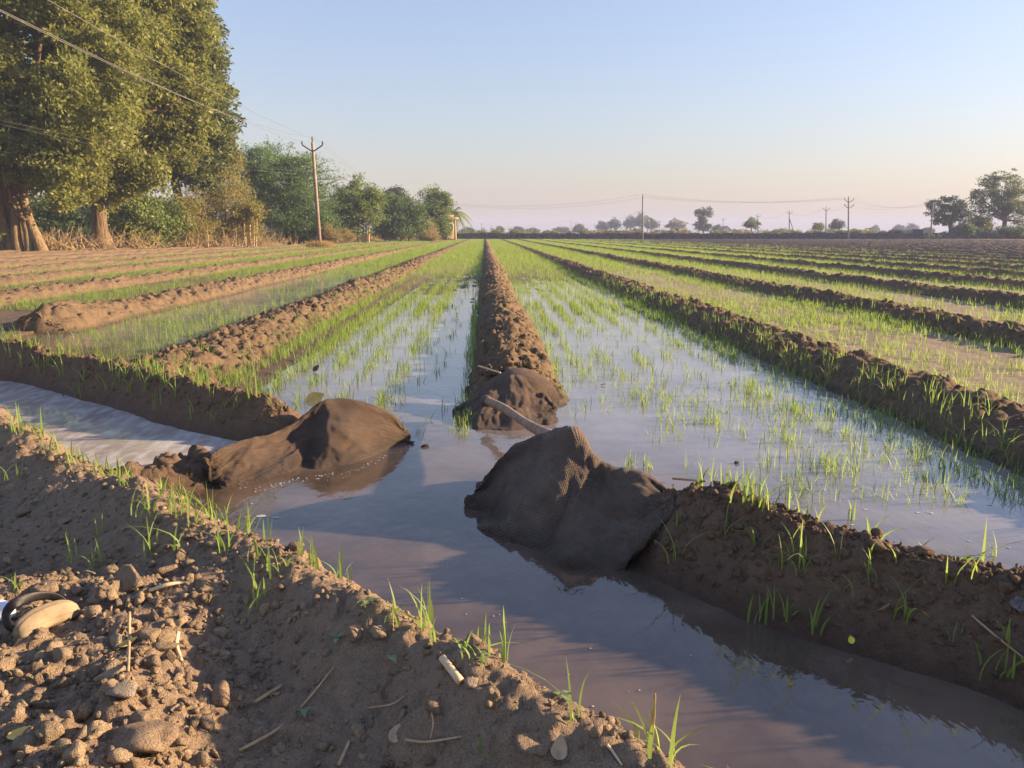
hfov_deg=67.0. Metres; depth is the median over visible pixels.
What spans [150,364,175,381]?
grass tuft
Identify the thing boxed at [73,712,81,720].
soil clod
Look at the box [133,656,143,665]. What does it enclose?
soil clod
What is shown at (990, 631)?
dry stick
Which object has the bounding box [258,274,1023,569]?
field water
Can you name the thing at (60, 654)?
soil clod
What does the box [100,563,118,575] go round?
soil clod
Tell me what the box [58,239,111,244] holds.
fallen branch
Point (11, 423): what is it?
grass tuft
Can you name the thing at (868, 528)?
grass tuft
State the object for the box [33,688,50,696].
soil clod
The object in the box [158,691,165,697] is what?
soil clod
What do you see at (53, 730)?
soil clod
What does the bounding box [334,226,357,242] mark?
dry shrub
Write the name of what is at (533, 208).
power wire
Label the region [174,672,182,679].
soil clod
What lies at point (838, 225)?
distant tree
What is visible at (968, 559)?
grass tuft
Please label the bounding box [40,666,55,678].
soil clod
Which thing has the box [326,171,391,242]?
round tree
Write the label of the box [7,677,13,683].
soil clod
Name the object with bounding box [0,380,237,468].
upstream water
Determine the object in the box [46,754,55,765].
soil clod
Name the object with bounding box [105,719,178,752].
soil clod
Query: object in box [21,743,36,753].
soil clod
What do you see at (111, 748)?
soil clod
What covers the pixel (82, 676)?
soil clod
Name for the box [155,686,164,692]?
soil clod
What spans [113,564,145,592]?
soil clod
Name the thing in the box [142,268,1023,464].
grass sprouts
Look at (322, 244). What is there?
dry grass
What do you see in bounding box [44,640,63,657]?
soil clod
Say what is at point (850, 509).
grass tuft
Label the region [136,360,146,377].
grass tuft
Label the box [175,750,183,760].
soil clod
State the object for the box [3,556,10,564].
soil clod
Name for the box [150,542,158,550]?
soil clod
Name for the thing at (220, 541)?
grass tuft
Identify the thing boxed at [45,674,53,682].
soil clod
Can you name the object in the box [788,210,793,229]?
utility pole
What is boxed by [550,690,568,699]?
weed
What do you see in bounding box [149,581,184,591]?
dry stick
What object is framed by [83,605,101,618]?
soil clod
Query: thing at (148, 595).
soil clod
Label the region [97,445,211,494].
earth dam
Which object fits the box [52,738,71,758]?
soil clod
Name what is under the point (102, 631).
soil clod
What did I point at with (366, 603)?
weed
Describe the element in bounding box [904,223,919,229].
distant tree
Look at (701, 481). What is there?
grass tuft
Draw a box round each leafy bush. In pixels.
[280,216,343,242]
[403,218,439,240]
[438,226,452,239]
[948,222,982,235]
[966,214,997,227]
[977,227,999,238]
[994,225,1023,238]
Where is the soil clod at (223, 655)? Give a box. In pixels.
[217,649,230,660]
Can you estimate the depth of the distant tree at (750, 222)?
202.55 m
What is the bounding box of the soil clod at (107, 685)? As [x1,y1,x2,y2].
[98,678,117,693]
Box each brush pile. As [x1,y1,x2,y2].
[38,227,166,250]
[89,225,198,248]
[171,207,226,247]
[181,228,275,247]
[223,231,297,245]
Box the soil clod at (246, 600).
[243,597,251,605]
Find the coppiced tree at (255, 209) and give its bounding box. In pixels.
[224,198,267,245]
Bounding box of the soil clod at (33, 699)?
[26,695,40,705]
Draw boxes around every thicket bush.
[18,191,82,239]
[29,192,111,241]
[81,186,198,247]
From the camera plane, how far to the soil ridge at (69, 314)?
11.52 m
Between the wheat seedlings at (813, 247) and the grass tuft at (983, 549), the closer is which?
the grass tuft at (983, 549)
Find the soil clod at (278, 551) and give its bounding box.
[275,547,281,554]
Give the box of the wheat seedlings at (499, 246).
[488,239,1023,507]
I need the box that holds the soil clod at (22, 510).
[14,505,30,515]
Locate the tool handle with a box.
[480,395,550,434]
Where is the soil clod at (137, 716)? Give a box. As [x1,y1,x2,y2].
[128,710,150,722]
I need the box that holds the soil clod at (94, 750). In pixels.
[86,748,97,753]
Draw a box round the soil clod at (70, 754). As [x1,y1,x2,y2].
[62,741,85,764]
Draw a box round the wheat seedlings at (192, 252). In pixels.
[2,240,382,267]
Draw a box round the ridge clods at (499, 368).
[0,256,1023,431]
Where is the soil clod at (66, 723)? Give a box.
[60,718,72,729]
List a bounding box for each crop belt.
[456,227,902,233]
[918,231,1004,238]
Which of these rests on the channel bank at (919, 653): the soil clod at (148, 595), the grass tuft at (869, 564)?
the grass tuft at (869, 564)
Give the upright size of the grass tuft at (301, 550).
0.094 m
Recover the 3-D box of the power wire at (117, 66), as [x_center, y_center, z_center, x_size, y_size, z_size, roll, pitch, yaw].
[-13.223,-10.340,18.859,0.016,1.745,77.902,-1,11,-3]
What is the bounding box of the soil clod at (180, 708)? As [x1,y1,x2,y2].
[176,704,183,710]
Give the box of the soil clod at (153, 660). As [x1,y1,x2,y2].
[144,654,160,667]
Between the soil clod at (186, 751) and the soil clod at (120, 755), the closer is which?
the soil clod at (120, 755)
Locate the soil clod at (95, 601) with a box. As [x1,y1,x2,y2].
[86,598,102,604]
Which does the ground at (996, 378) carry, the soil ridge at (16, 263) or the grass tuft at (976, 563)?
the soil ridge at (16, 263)
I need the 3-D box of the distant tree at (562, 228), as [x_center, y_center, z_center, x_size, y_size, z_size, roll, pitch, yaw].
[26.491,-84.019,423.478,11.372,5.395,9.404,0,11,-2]
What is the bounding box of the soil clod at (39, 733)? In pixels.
[35,728,43,738]
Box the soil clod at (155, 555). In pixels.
[152,553,159,558]
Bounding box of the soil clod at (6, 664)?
[0,656,15,671]
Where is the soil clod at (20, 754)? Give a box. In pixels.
[15,751,24,760]
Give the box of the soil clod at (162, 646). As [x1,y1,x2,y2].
[153,642,179,651]
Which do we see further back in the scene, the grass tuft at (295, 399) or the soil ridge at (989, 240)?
the soil ridge at (989, 240)
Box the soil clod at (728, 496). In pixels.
[726,493,733,499]
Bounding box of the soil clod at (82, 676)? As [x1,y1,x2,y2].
[78,670,87,684]
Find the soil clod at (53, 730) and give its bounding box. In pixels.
[40,721,64,743]
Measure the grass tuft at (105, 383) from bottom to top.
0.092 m
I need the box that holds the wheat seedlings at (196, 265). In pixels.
[0,240,423,289]
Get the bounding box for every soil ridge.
[0,239,418,286]
[0,240,364,267]
[0,240,388,275]
[0,240,426,305]
[0,242,286,257]
[0,242,311,260]
[0,244,227,254]
[0,246,135,252]
[2,240,448,334]
[126,239,469,383]
[464,239,569,405]
[502,239,1023,476]
[517,239,1023,349]
[533,239,1023,308]
[554,239,1023,289]
[571,239,1023,277]
[585,239,1023,270]
[596,239,1023,264]
[618,239,1023,260]
[630,239,1023,256]
[647,239,1023,254]
[661,239,1023,251]
[681,239,1023,250]
[698,239,1020,248]
[711,239,1023,248]
[734,239,1023,246]
[748,239,1023,245]
[766,239,1019,245]
[789,239,1023,244]
[806,239,1023,243]
[825,239,1011,242]
[833,239,1023,242]
[850,239,1022,242]
[872,239,1021,241]
[889,239,1023,241]
[902,239,1006,240]
[924,239,1023,240]
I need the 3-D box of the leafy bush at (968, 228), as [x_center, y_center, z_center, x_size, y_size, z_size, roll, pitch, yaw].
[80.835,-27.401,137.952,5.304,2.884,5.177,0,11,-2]
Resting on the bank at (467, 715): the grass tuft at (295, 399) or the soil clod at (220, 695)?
the soil clod at (220, 695)
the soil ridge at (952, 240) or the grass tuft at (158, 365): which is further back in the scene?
the soil ridge at (952, 240)
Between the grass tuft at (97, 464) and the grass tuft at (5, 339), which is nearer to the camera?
the grass tuft at (97, 464)
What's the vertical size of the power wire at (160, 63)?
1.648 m
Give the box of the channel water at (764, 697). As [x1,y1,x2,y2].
[176,457,1023,767]
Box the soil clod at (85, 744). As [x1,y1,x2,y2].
[72,739,87,746]
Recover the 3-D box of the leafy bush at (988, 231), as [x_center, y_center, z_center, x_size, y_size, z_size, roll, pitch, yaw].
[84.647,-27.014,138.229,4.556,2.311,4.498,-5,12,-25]
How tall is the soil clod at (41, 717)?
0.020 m
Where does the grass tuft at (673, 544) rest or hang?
on the channel bank at (919, 653)
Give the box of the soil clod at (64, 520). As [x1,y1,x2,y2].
[57,517,71,525]
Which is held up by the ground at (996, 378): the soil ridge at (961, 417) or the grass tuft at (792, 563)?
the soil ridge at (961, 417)
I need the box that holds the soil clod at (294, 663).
[290,659,298,667]
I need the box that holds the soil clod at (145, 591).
[142,588,149,594]
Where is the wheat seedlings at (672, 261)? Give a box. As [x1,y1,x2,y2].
[523,239,1023,323]
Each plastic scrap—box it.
[0,600,15,620]
[1010,595,1023,612]
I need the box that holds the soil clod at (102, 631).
[97,628,105,635]
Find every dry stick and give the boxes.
[127,611,130,671]
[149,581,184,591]
[174,631,182,661]
[253,685,281,703]
[337,741,349,766]
[367,696,404,708]
[404,735,461,742]
[430,713,433,738]
[478,365,500,373]
[606,744,622,765]
[672,477,705,481]
[971,615,1023,658]
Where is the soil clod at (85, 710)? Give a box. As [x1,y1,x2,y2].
[77,701,93,721]
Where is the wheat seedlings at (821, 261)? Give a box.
[554,238,1023,279]
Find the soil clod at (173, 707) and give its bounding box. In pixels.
[170,703,179,711]
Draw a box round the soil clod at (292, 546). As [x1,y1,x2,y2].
[288,541,297,550]
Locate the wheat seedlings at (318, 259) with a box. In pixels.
[0,240,442,311]
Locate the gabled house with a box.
[716,226,732,232]
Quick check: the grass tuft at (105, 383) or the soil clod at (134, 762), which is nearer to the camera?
the soil clod at (134, 762)
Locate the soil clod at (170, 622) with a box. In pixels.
[165,619,175,627]
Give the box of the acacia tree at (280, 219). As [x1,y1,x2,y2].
[225,134,350,244]
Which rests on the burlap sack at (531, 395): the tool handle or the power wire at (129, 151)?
the tool handle
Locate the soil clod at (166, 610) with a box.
[162,606,170,613]
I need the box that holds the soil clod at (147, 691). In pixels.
[141,687,152,695]
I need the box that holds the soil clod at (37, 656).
[33,650,47,661]
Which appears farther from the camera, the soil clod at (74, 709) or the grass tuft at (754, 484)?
the grass tuft at (754, 484)
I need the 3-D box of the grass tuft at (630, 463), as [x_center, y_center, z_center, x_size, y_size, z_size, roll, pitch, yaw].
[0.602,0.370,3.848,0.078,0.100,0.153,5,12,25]
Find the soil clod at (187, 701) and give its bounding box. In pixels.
[180,697,194,704]
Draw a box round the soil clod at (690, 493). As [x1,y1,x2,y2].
[688,489,695,496]
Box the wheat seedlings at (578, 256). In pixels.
[505,239,1023,398]
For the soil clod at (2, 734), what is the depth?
1.53 m
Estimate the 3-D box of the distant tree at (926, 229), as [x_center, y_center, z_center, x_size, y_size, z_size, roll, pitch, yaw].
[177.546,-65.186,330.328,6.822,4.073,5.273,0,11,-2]
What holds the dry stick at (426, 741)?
on the bank at (467, 715)
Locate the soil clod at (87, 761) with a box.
[83,757,90,765]
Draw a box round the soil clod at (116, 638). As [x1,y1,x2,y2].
[109,632,125,648]
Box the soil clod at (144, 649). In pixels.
[136,647,147,652]
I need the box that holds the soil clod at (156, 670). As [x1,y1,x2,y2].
[152,666,160,673]
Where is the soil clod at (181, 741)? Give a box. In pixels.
[175,737,186,745]
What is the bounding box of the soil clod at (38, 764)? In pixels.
[33,760,44,767]
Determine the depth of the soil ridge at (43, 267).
27.31 m
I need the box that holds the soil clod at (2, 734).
[0,731,5,739]
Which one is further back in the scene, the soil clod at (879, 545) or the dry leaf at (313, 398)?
the dry leaf at (313, 398)
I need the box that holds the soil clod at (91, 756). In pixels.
[84,752,95,761]
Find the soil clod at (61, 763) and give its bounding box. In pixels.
[56,759,66,767]
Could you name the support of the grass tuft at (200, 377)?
on the channel bank at (170, 411)
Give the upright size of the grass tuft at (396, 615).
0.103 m
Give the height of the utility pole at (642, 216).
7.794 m
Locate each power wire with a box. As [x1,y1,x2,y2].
[0,9,297,140]
[0,11,307,136]
[2,120,309,171]
[5,125,293,173]
[48,0,321,141]
[459,198,636,208]
[648,196,852,202]
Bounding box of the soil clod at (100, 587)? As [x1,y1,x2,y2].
[96,585,104,590]
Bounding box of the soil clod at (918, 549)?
[913,545,934,555]
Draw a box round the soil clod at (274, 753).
[271,749,279,756]
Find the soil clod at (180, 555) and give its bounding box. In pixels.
[174,549,186,560]
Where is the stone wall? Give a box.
[457,233,1023,238]
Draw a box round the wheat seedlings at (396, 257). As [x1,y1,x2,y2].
[45,239,466,359]
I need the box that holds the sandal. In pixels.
[1,591,79,639]
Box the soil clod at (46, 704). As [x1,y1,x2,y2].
[32,700,53,708]
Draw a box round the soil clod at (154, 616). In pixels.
[150,608,158,620]
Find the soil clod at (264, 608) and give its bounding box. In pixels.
[259,603,269,614]
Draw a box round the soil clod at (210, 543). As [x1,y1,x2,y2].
[204,538,216,547]
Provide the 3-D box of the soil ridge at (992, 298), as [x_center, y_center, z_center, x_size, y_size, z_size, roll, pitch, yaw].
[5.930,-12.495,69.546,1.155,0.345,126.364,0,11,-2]
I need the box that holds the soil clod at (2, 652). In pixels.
[0,650,5,655]
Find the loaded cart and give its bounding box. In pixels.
[887,229,922,232]
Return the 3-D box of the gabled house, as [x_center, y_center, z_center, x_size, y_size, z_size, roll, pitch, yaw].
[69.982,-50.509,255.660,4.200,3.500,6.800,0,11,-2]
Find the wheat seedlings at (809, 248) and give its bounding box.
[611,239,1018,260]
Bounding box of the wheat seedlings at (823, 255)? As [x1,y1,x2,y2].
[577,239,1023,271]
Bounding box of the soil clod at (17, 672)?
[13,668,22,676]
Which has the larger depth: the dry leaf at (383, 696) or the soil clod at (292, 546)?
the soil clod at (292, 546)
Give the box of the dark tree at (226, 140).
[161,0,246,246]
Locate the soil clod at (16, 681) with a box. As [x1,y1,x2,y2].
[12,676,21,685]
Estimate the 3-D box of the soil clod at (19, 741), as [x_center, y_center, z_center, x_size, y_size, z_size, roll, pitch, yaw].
[-0.950,0.706,1.511,0.068,0.039,0.037,0,11,-2]
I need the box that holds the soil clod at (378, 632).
[369,625,387,638]
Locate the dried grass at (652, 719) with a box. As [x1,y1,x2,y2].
[648,693,655,737]
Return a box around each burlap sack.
[202,398,410,489]
[452,368,559,430]
[464,425,678,571]
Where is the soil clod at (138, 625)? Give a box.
[135,622,141,629]
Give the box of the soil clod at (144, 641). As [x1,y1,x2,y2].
[139,639,149,643]
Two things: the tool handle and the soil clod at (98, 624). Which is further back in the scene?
the tool handle
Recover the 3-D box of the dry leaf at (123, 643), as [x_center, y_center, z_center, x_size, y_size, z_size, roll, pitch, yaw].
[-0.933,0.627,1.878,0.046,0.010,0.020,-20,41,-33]
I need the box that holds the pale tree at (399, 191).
[379,184,415,209]
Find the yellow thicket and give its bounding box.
[164,147,270,245]
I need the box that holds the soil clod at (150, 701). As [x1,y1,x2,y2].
[145,697,154,706]
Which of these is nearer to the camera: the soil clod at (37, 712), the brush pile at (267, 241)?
the soil clod at (37, 712)
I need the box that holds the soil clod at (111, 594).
[106,588,118,601]
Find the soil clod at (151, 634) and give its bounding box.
[138,628,160,642]
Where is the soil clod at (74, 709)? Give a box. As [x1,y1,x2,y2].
[70,703,81,715]
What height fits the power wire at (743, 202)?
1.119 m
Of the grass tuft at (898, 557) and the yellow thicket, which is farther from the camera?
the yellow thicket
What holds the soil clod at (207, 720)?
on the bank at (467, 715)
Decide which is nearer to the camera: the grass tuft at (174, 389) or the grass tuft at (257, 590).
the grass tuft at (257, 590)
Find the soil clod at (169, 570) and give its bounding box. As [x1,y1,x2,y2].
[155,564,182,577]
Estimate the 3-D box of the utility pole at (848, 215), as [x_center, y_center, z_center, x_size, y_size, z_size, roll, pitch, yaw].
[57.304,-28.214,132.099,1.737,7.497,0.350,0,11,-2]
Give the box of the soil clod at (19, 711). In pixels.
[13,706,24,718]
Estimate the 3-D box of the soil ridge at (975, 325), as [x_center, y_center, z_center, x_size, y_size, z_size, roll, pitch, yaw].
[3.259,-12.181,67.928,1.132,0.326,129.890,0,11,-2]
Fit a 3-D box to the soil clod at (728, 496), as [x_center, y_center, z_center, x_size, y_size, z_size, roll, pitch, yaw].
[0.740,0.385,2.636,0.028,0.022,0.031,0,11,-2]
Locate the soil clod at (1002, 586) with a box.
[996,581,1012,593]
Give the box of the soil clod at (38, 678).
[33,672,44,686]
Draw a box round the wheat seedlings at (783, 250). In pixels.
[593,239,1020,264]
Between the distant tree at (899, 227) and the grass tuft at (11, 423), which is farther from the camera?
the distant tree at (899, 227)
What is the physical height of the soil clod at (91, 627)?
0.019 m
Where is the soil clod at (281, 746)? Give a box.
[277,742,285,753]
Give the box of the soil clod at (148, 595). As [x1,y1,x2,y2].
[144,593,151,600]
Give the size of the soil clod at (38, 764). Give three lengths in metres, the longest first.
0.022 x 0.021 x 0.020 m
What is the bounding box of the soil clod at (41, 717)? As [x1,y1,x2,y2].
[39,713,44,721]
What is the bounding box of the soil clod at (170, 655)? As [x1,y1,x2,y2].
[165,649,176,662]
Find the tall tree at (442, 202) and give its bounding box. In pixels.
[415,183,457,240]
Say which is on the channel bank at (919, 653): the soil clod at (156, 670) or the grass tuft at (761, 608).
the grass tuft at (761, 608)
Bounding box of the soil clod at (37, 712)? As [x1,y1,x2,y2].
[33,709,42,714]
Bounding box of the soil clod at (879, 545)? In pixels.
[868,539,886,551]
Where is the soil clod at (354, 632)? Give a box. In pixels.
[346,625,363,642]
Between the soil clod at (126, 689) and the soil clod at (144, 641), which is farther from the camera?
the soil clod at (144, 641)
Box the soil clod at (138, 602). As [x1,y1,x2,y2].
[134,596,144,606]
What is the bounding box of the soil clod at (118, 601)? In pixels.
[115,597,121,607]
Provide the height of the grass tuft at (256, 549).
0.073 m
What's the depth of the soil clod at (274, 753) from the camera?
1.63 m
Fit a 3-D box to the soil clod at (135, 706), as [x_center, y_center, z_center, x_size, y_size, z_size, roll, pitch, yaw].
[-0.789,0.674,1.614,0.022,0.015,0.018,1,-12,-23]
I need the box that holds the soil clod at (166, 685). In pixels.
[162,682,170,689]
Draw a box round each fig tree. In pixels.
[0,0,176,251]
[46,0,234,248]
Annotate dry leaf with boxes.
[6,726,32,739]
[119,636,136,646]
[305,392,323,405]
[313,365,318,371]
[381,678,391,698]
[389,723,400,742]
[551,733,566,759]
[877,604,889,610]
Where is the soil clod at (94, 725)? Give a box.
[88,720,111,738]
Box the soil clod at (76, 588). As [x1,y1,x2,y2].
[70,583,84,594]
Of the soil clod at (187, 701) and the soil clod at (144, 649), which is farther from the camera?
the soil clod at (144, 649)
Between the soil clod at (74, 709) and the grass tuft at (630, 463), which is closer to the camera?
the soil clod at (74, 709)
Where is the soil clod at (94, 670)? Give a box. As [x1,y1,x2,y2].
[88,663,101,679]
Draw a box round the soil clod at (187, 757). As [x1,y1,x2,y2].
[182,753,192,760]
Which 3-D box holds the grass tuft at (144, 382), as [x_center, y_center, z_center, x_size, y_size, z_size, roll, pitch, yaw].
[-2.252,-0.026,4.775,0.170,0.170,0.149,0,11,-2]
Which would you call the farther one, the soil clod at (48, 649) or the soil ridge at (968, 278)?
the soil ridge at (968, 278)
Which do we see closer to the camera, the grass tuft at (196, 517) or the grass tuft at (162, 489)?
the grass tuft at (196, 517)
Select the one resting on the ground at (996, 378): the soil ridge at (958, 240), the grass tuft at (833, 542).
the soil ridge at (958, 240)
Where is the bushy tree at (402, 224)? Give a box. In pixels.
[367,192,433,240]
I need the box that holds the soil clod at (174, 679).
[170,677,177,683]
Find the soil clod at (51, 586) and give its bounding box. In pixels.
[30,580,58,591]
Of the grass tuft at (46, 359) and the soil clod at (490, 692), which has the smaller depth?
the soil clod at (490, 692)
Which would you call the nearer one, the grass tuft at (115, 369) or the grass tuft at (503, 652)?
the grass tuft at (503, 652)
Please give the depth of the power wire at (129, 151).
34.80 m
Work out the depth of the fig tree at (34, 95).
41.35 m
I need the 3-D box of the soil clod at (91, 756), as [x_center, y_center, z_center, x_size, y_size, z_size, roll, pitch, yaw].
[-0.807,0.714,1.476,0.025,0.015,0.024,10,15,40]
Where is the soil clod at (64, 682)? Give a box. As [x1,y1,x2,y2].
[56,677,73,687]
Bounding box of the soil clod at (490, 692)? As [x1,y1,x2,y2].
[487,688,494,696]
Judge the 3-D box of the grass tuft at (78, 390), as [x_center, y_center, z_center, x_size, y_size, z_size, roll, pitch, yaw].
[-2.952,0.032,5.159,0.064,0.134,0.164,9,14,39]
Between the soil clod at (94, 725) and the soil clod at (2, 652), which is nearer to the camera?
the soil clod at (94, 725)
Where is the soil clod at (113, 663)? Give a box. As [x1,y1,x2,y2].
[103,659,125,671]
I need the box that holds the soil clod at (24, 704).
[13,699,28,710]
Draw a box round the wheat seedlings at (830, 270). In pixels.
[542,239,1023,294]
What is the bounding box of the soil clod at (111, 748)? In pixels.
[106,745,115,758]
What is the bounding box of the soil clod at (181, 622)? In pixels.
[174,616,187,627]
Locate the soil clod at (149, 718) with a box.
[141,716,154,721]
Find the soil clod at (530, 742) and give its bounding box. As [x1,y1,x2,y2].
[514,731,548,755]
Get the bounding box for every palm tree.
[449,207,474,233]
[639,216,656,232]
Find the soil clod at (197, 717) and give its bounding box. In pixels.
[194,713,201,724]
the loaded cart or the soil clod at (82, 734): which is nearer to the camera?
the soil clod at (82, 734)
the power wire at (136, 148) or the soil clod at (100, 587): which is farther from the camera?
the power wire at (136, 148)
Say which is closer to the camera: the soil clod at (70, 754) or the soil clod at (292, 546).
the soil clod at (70, 754)
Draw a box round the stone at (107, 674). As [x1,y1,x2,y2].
[93,666,123,683]
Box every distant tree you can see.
[461,227,474,232]
[513,226,524,231]
[525,227,540,232]
[551,226,570,232]
[572,222,583,233]
[594,220,609,229]
[607,217,622,230]
[622,214,635,229]
[632,213,647,228]
[644,219,660,231]
[663,217,687,230]
[692,205,713,233]
[710,224,719,230]
[742,217,760,230]
[812,222,824,229]
[828,218,846,230]
[869,225,879,232]
[892,224,905,230]
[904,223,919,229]
[923,227,935,232]
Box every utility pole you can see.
[301,137,323,243]
[642,194,642,238]
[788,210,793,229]
[823,208,829,230]
[844,196,853,238]
[929,200,936,238]
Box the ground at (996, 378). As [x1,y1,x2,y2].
[0,234,1023,518]
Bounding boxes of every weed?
[296,707,313,717]
[330,632,345,642]
[362,597,377,605]
[386,654,396,662]
[474,652,489,663]
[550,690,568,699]
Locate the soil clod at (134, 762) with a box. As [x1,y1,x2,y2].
[122,756,141,767]
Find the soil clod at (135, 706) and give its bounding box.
[129,703,139,710]
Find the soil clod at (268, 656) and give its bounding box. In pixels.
[263,651,272,659]
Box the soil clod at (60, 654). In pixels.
[53,647,72,662]
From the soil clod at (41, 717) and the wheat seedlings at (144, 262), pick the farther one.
the wheat seedlings at (144, 262)
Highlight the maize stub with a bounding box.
[439,655,463,684]
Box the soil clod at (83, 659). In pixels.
[75,654,89,666]
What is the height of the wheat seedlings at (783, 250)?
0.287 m
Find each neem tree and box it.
[923,195,972,232]
[968,168,1023,226]
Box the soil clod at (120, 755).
[106,747,136,762]
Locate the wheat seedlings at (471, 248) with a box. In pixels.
[211,239,484,435]
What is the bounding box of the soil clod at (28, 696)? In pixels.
[24,694,33,700]
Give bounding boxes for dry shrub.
[320,222,344,243]
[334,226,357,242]
[414,226,441,241]
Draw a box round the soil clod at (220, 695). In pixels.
[211,680,229,706]
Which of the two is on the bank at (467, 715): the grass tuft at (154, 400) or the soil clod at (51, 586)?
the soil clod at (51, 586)
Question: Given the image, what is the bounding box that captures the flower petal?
[848,635,854,643]
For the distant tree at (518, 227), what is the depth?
391.62 m
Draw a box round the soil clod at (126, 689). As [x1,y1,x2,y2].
[105,681,136,698]
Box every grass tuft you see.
[0,324,10,340]
[0,458,24,480]
[0,573,24,590]
[1,402,25,434]
[24,354,40,373]
[27,406,47,437]
[28,423,64,453]
[43,347,49,368]
[44,335,52,355]
[46,436,75,465]
[52,352,63,377]
[57,340,67,355]
[59,382,80,397]
[65,342,71,356]
[65,529,77,562]
[72,341,83,358]
[76,446,88,462]
[80,539,101,567]
[89,459,105,474]
[93,451,109,468]
[95,521,109,534]
[98,375,118,389]
[107,356,120,373]
[109,357,128,377]
[112,456,131,486]
[120,377,134,391]
[125,508,160,558]
[129,354,139,373]
[131,483,160,519]
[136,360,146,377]
[138,352,154,366]
[138,373,150,391]
[140,354,159,376]
[141,341,157,367]
[146,523,186,551]
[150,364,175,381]
[151,385,160,410]
[152,357,166,375]
[154,351,170,377]
[156,475,167,488]
[157,477,171,497]
[160,372,169,388]
[160,481,198,517]
[168,380,175,397]
[173,350,194,374]
[175,477,217,505]
[179,490,215,521]
[186,362,204,382]
[186,397,215,418]
[187,497,212,526]
[192,486,217,520]
[197,513,263,553]
[198,361,212,384]
[201,406,216,421]
[204,371,221,397]
[213,501,256,531]
[220,494,232,524]
[236,373,256,399]
[239,552,278,615]
[243,503,261,533]
[245,370,257,397]
[247,515,257,532]
[248,534,260,558]
[257,543,303,578]
[263,509,271,540]
[289,392,299,410]
[296,527,307,555]
[306,537,318,569]
[320,546,352,578]
[347,566,351,579]
[354,598,387,608]
[370,589,430,634]
[384,583,428,627]
[400,586,433,624]
[409,580,431,623]
[426,617,435,642]
[450,630,472,659]
[461,639,498,665]
[477,617,540,647]
[479,732,488,759]
[488,606,514,662]
[502,660,591,723]
[612,700,658,750]
[625,452,639,467]
[628,519,712,563]
[632,702,718,755]
[638,452,652,470]
[648,697,698,767]
[686,469,699,488]
[698,456,714,486]
[720,469,737,485]
[724,499,742,536]
[726,462,732,487]
[726,464,769,505]
[738,530,778,547]
[746,468,756,494]
[747,584,774,624]
[758,470,793,511]
[777,590,807,621]
[779,520,808,551]
[779,537,796,575]
[786,494,821,513]
[787,478,796,508]
[787,521,814,574]
[809,591,831,635]
[819,519,844,560]
[848,500,855,520]
[863,543,876,579]
[865,513,904,539]
[883,542,935,566]
[888,572,926,624]
[894,593,907,618]
[912,535,996,560]
[936,615,962,641]
[945,551,984,584]
[971,546,992,578]
[974,641,1006,680]
[976,604,1010,644]
[977,533,996,556]
[981,520,1023,561]
[999,637,1023,678]
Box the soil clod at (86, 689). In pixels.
[80,683,91,696]
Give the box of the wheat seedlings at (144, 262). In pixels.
[0,239,407,276]
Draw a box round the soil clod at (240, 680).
[233,674,250,688]
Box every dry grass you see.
[42,220,415,247]
[303,239,335,247]
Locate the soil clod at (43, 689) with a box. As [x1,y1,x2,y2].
[37,687,46,692]
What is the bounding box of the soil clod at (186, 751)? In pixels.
[182,748,191,753]
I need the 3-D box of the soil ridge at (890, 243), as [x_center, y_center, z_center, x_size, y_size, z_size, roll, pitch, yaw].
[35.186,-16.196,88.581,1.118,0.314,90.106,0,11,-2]
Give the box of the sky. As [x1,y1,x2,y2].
[1,0,1023,233]
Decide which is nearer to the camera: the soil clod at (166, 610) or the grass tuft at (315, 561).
the soil clod at (166, 610)
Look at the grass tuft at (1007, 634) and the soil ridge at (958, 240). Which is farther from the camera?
the soil ridge at (958, 240)
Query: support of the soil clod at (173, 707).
on the bank at (467, 715)
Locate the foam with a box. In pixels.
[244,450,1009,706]
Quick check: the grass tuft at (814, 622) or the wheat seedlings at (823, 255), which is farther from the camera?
the wheat seedlings at (823, 255)
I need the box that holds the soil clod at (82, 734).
[73,724,88,741]
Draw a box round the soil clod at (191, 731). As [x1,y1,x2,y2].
[187,726,195,736]
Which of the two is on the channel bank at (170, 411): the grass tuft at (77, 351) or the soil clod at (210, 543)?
the grass tuft at (77, 351)
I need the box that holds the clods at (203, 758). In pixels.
[0,419,685,767]
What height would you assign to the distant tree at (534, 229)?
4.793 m
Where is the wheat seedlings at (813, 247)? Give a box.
[631,239,1004,255]
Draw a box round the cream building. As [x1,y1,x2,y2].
[438,215,459,239]
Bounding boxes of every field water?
[22,267,386,361]
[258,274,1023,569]
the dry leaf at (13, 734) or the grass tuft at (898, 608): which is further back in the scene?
the grass tuft at (898, 608)
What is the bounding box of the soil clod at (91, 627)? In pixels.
[87,622,95,631]
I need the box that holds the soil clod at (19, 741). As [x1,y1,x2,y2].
[9,733,37,752]
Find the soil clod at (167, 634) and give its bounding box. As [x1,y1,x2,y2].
[156,628,175,641]
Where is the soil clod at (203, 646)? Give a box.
[198,641,210,650]
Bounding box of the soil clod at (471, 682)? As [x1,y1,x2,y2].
[464,676,478,688]
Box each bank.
[0,339,300,440]
[0,408,683,767]
[631,481,1023,711]
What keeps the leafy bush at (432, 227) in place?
on the ground at (996, 378)
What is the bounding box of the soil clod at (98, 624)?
[96,620,100,627]
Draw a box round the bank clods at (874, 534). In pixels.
[0,338,1023,683]
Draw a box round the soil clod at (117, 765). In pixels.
[114,763,121,767]
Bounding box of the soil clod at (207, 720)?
[200,713,215,728]
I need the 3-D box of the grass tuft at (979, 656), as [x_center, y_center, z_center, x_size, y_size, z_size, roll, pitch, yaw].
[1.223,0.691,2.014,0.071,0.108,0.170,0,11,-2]

